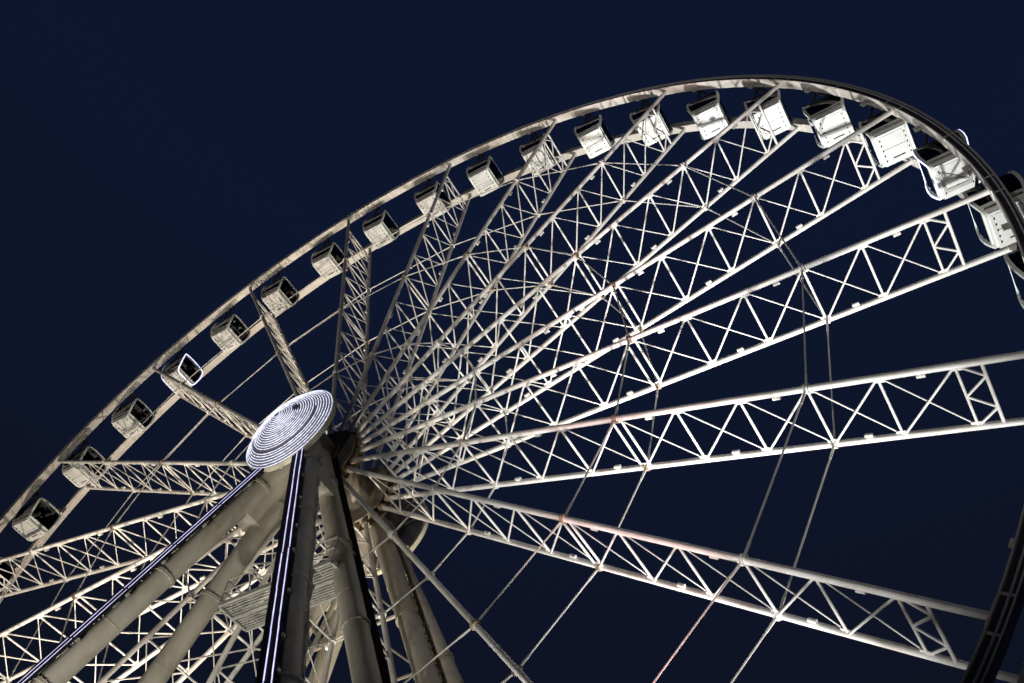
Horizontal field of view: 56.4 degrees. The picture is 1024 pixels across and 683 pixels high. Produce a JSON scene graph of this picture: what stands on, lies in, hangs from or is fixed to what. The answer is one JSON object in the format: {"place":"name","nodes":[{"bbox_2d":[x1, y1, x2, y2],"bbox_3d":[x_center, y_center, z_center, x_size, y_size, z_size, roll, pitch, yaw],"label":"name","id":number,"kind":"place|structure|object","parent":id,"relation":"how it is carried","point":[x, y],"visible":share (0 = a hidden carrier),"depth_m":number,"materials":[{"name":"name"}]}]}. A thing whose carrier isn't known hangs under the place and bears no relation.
{"place":"outdoors","nodes":[
{"label":"outdoors","id":0,"kind":"place"},
{"bbox_2d":[0,0,1023,682],"label":"sky","id":1,"kind":"structure","parent":0,"point":[158,158],"materials":[{"name":"blue"}]},
{"label":"ground","id":2,"kind":"structure","parent":0,"visible":0},
{"bbox_2d":[15,432,463,682],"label":"support tower","id":3,"kind":"structure","parent":2,"relation":"on","point":[298,490],"depth_m":33.30,"materials":[{"name":"metal"}]},
{"bbox_2d":[0,74,1023,682],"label":"ferris wheel","id":4,"kind":"object","parent":3,"relation":"attached to","point":[280,436],"visible":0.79,"depth_m":38.93,"materials":[{"name":"white paint"}]},
{"bbox_2d":[0,556,15,591],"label":"gondola","id":5,"kind":"object","parent":4,"relation":"attached to","point":[5,565],"visible":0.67,"depth_m":53.97,"materials":[{"name":"white metal"}]},
{"bbox_2d":[0,562,12,587],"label":"end window","id":6,"kind":"structure","parent":5,"relation":"in","point":[4,565],"depth_m":53.92,"materials":[{"name":"black glass"}]},
{"bbox_2d":[12,490,60,540],"bbox_3d":[-28.131,10.312,56.769,1.753,2.660,2.000,-24,-60,20],"label":"gondola","id":7,"kind":"object","parent":4,"relation":"attached to","point":[35,519],"visible":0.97,"depth_m":55.94,"materials":[{"name":"paint"}]},
{"bbox_2d":[14,499,37,519],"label":"side window","id":8,"kind":"structure","parent":7,"relation":"in","point":[26,509],"depth_m":56.10,"materials":[{"name":"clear glass"}]},
{"bbox_2d":[31,499,58,529],"bbox_3d":[-27.504,10.176,56.304,0.145,1.525,1.633,-24,-60,20],"label":"end window","id":9,"kind":"structure","parent":7,"relation":"in","point":[44,513],"depth_m":56.23,"materials":[{"name":"black glass"}]},
{"bbox_2d":[62,439,106,487],"bbox_3d":[-26.312,7.501,59.082,1.753,2.660,2.000,-25,-60,19],"label":"gondola","id":10,"kind":"object","parent":4,"relation":"attached to","point":[73,475],"visible":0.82,"depth_m":58.27,"materials":[{"name":"paint"}]},
{"bbox_2d":[64,448,84,465],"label":"side window","id":11,"kind":"structure","parent":10,"relation":"in","point":[77,455],"depth_m":58.44,"materials":[{"name":"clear glass"}]},
{"bbox_2d":[82,447,104,474],"bbox_3d":[-25.679,7.354,58.629,0.145,1.525,1.633,-25,-60,19],"label":"end window","id":12,"kind":"structure","parent":10,"relation":"in","point":[90,454],"depth_m":58.58,"materials":[{"name":"black glass"}]},
{"bbox_2d":[111,392,154,437],"bbox_3d":[-24.093,4.685,60.976,1.753,2.660,2.000,-25,-60,19],"label":"gondola","id":13,"kind":"object","parent":4,"relation":"attached to","point":[128,419],"visible":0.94,"depth_m":60.10,"materials":[{"name":"paint"}]},
{"bbox_2d":[113,400,133,417],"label":"side window","id":14,"kind":"structure","parent":13,"relation":"in","point":[124,408],"depth_m":60.30,"materials":[{"name":"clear glass"}]},
{"bbox_2d":[130,400,152,427],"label":"end window","id":15,"kind":"structure","parent":13,"relation":"in","point":[139,410],"depth_m":60.43,"materials":[{"name":"black glass"}]},
{"bbox_2d":[161,349,202,393],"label":"gondola","id":16,"kind":"object","parent":4,"relation":"attached to","point":[183,368],"visible":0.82,"depth_m":61.59,"materials":[{"name":"paint"}]},
{"bbox_2d":[163,356,182,371],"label":"side window","id":17,"kind":"structure","parent":16,"relation":"in","point":[176,362],"depth_m":61.71,"materials":[{"name":"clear glass"}]},
{"bbox_2d":[180,356,200,381],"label":"end window","id":18,"kind":"structure","parent":16,"relation":"in","point":[188,366],"depth_m":61.84,"materials":[{"name":"black glass"}]},
{"bbox_2d":[210,309,250,352],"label":"gondola","id":19,"kind":"object","parent":4,"relation":"attached to","point":[225,332],"visible":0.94,"depth_m":62.43,"materials":[{"name":"paint"}]},
{"bbox_2d":[212,316,230,331],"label":"side window","id":20,"kind":"structure","parent":19,"relation":"in","point":[224,322],"depth_m":62.64,"materials":[{"name":"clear glass"}]},
{"bbox_2d":[229,316,248,341],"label":"end window","id":21,"kind":"structure","parent":19,"relation":"in","point":[236,325],"depth_m":62.75,"materials":[{"name":"black glass"}]},
{"bbox_2d":[261,273,299,314],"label":"gondola","id":22,"kind":"object","parent":4,"relation":"attached to","point":[276,293],"visible":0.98,"depth_m":62.80,"materials":[{"name":"paint"}]},
{"bbox_2d":[262,278,281,293],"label":"side window","id":23,"kind":"structure","parent":22,"relation":"in","point":[267,288],"depth_m":63.01,"materials":[{"name":"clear glass"}]},
{"bbox_2d":[280,278,297,303],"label":"end window","id":24,"kind":"structure","parent":22,"relation":"in","point":[286,287],"depth_m":63.13,"materials":[{"name":"black glass"}]},
{"bbox_2d":[311,238,348,280],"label":"gondola","id":25,"kind":"object","parent":4,"relation":"attached to","point":[324,259],"visible":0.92,"depth_m":62.62,"materials":[{"name":"paint"}]},
{"bbox_2d":[313,243,331,258],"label":"side window","id":26,"kind":"structure","parent":25,"relation":"in","point":[318,253],"depth_m":62.87,"materials":[{"name":"black glass"}]},
{"bbox_2d":[330,244,343,268],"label":"end window","id":27,"kind":"structure","parent":25,"relation":"in","point":[336,252],"depth_m":62.89,"materials":[{"name":"black glass"}]},
{"bbox_2d":[362,207,399,248],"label":"gondola","id":28,"kind":"object","parent":4,"relation":"attached to","point":[379,226],"visible":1,"depth_m":61.94,"materials":[{"name":"paint"}]},
{"bbox_2d":[364,211,383,227],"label":"side window","id":29,"kind":"structure","parent":28,"relation":"in","point":[378,216],"depth_m":62.18,"materials":[{"name":"black glass"}]},
{"bbox_2d":[383,212,398,236],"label":"end window","id":30,"kind":"structure","parent":28,"relation":"in","point":[387,220],"depth_m":62.27,"materials":[{"name":"black glass"}]},
{"bbox_2d":[414,179,451,220],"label":"gondola","id":31,"kind":"object","parent":4,"relation":"attached to","point":[424,198],"visible":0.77,"depth_m":60.73,"materials":[{"name":"paint"}]},
{"bbox_2d":[416,182,435,198],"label":"side window","id":32,"kind":"structure","parent":31,"relation":"in","point":[428,189],"depth_m":60.99,"materials":[{"name":"black glass"}]},
{"bbox_2d":[436,184,450,208],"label":"end window","id":33,"kind":"structure","parent":31,"relation":"in","point":[443,196],"depth_m":61.14,"materials":[{"name":"black glass"}]},
{"bbox_2d":[466,154,504,196],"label":"gondola","id":34,"kind":"object","parent":4,"relation":"attached to","point":[484,175],"visible":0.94,"depth_m":59.06,"materials":[{"name":"paint"}]},
{"bbox_2d":[468,157,488,173],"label":"side window","id":35,"kind":"structure","parent":34,"relation":"in","point":[482,163],"depth_m":59.33,"materials":[{"name":"black glass"}]},
{"bbox_2d":[489,159,502,183],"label":"end window","id":36,"kind":"structure","parent":34,"relation":"in","point":[492,166],"depth_m":59.39,"materials":[{"name":"black glass"}]},
{"bbox_2d":[519,131,558,175],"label":"gondola","id":37,"kind":"object","parent":4,"relation":"attached to","point":[527,149],"visible":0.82,"depth_m":56.98,"materials":[{"name":"paint"}]},
{"bbox_2d":[521,135,542,151],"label":"side window","id":38,"kind":"structure","parent":37,"relation":"in","point":[535,141],"depth_m":57.23,"materials":[{"name":"black glass"}]},
{"bbox_2d":[545,138,556,162],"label":"end window","id":39,"kind":"structure","parent":37,"relation":"in","point":[547,142],"depth_m":57.27,"materials":[{"name":"black glass"}]},
{"bbox_2d":[574,113,614,158],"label":"gondola","id":40,"kind":"object","parent":4,"relation":"attached to","point":[595,137],"visible":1,"depth_m":54.39,"materials":[{"name":"paint"}]},
{"bbox_2d":[576,116,598,133],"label":"side window","id":41,"kind":"structure","parent":40,"relation":"in","point":[594,121],"depth_m":54.67,"materials":[{"name":"black glass"}]},
{"bbox_2d":[601,120,613,144],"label":"end window","id":42,"kind":"structure","parent":40,"relation":"in","point":[605,129],"depth_m":54.70,"materials":[{"name":"black glass"}]},
{"bbox_2d":[630,99,672,145],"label":"gondola","id":43,"kind":"object","parent":4,"relation":"attached to","point":[651,138],"visible":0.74,"depth_m":51.58,"materials":[{"name":"paint"}]},
{"bbox_2d":[632,102,656,119],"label":"side window","id":44,"kind":"structure","parent":43,"relation":"in","point":[640,112],"depth_m":51.92,"materials":[{"name":"black glass"}]},
{"bbox_2d":[659,106,670,130],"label":"end window","id":45,"kind":"structure","parent":43,"relation":"in","point":[661,111],"depth_m":51.79,"materials":[{"name":"black glass"}]},
{"bbox_2d":[686,90,731,139],"bbox_3d":[10.177,-11.805,49.321,1.753,2.660,2.000,-24,-60,20],"label":"gondola","id":46,"kind":"object","parent":4,"relation":"attached to","point":[711,117],"visible":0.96,"depth_m":48.33,"materials":[{"name":"paint"}]},
{"bbox_2d":[689,91,716,111],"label":"side window","id":47,"kind":"structure","parent":46,"relation":"in","point":[712,96],"depth_m":48.64,"materials":[{"name":"black glass"}]},
{"bbox_2d":[719,98,730,123],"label":"end window","id":48,"kind":"structure","parent":46,"relation":"in","point":[725,112],"depth_m":48.63,"materials":[{"name":"black glass"}]},
{"bbox_2d":[744,87,793,139],"bbox_3d":[12.317,-11.086,45.945,1.753,2.660,2.000,-24,-60,20],"label":"gondola","id":49,"kind":"object","parent":4,"relation":"attached to","point":[777,115],"visible":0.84,"depth_m":44.91,"materials":[{"name":"paint"}]},
{"bbox_2d":[746,90,777,107],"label":"side window","id":50,"kind":"structure","parent":49,"relation":"in","point":[775,94],"depth_m":45.39,"materials":[{"name":"black glass"}]},
{"bbox_2d":[781,97,791,121],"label":"end window","id":51,"kind":"structure","parent":49,"relation":"in","point":[781,97],"depth_m":45.25,"materials":[{"name":"black glass"}]},
{"bbox_2d":[802,91,855,148],"bbox_3d":[14.043,-9.979,42.424,1.753,2.660,2.000,-25,-60,18],"label":"gondola","id":52,"kind":"object","parent":4,"relation":"attached to","point":[831,123],"visible":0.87,"depth_m":41.44,"materials":[{"name":"paint"}]},
{"bbox_2d":[807,118,821,144],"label":"end window","id":53,"kind":"structure","parent":52,"relation":"in","point":[810,122],"depth_m":42.26,"materials":[{"name":"black glass"}]},
{"bbox_2d":[805,94,840,115],"bbox_3d":[13.612,-10.428,41.816,1.505,1.210,0.067,-25,-60,18],"label":"side window","id":54,"kind":"structure","parent":52,"relation":"in","point":[828,100],"depth_m":41.74,"materials":[{"name":"black glass"}]},
{"bbox_2d":[858,105,917,167],"bbox_3d":[15.252,-8.480,38.860,1.753,2.660,2.000,-24,-60,19],"label":"gondola","id":55,"kind":"object","parent":4,"relation":"attached to","point":[890,140],"visible":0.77,"depth_m":37.85,"materials":[{"name":"paint"}]},
{"bbox_2d":[864,134,879,163],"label":"end window","id":56,"kind":"structure","parent":55,"relation":"in","point":[868,140],"depth_m":38.69,"materials":[{"name":"black glass"}]},
{"bbox_2d":[861,111,898,131],"bbox_3d":[14.818,-8.927,38.254,1.505,1.210,0.067,-24,-60,19],"label":"side window","id":57,"kind":"structure","parent":55,"relation":"in","point":[890,118],"depth_m":38.07,"materials":[{"name":"black glass"}]},
{"bbox_2d":[912,129,979,199],"bbox_3d":[15.983,-6.647,35.302,1.830,2.678,2.000,-25,-60,19],"label":"gondola","id":58,"kind":"object","parent":4,"relation":"attached to","point":[945,176],"visible":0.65,"depth_m":34.41,"materials":[{"name":"paint"}]},
{"bbox_2d":[918,161,936,195],"bbox_3d":[15.329,-6.206,35.335,0.145,1.525,1.633,-25,-60,19],"label":"end window","id":59,"kind":"structure","parent":58,"relation":"in","point":[924,169],"depth_m":35.14,"materials":[{"name":"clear glass"}]},
{"bbox_2d":[916,132,962,160],"bbox_3d":[15.551,-7.100,34.703,1.505,1.210,0.067,-25,-60,19],"label":"side window","id":60,"kind":"structure","parent":58,"relation":"in","point":[933,149],"depth_m":34.71,"materials":[{"name":"black glass"}]},
{"bbox_2d":[963,170,1023,248],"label":"gondola","id":61,"kind":"object","parent":4,"relation":"attached to","point":[989,219],"visible":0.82,"depth_m":31.05,"materials":[{"name":"paint"}]},
{"bbox_2d":[968,204,990,243],"bbox_3d":[15.554,-4.078,31.870,0.145,1.525,1.633,-25,-60,18],"label":"end window","id":62,"kind":"structure","parent":61,"relation":"in","point":[977,217],"depth_m":31.69,"materials":[{"name":"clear glass"}]},
{"bbox_2d":[966,173,1021,206],"bbox_3d":[15.777,-4.978,31.248,1.505,1.210,0.067,-25,-60,18],"label":"side window","id":63,"kind":"structure","parent":61,"relation":"in","point":[1010,181],"depth_m":31.12,"materials":[{"name":"black glass"}]},
{"bbox_2d":[1003,243,1023,307],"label":"gondola","id":64,"kind":"object","parent":4,"relation":"attached to","point":[1014,261],"visible":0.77,"depth_m":28.35,"materials":[{"name":"paint"}]},
{"bbox_2d":[1008,249,1023,272],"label":"side window","id":65,"kind":"structure","parent":64,"relation":"in","point":[1015,256],"depth_m":28.24,"materials":[{"name":"black glass"}]},
{"bbox_2d":[1009,267,1023,303],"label":"end window","id":66,"kind":"structure","parent":64,"relation":"in","point":[1019,282],"depth_m":28.51,"materials":[{"name":"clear glass"}]}
]}

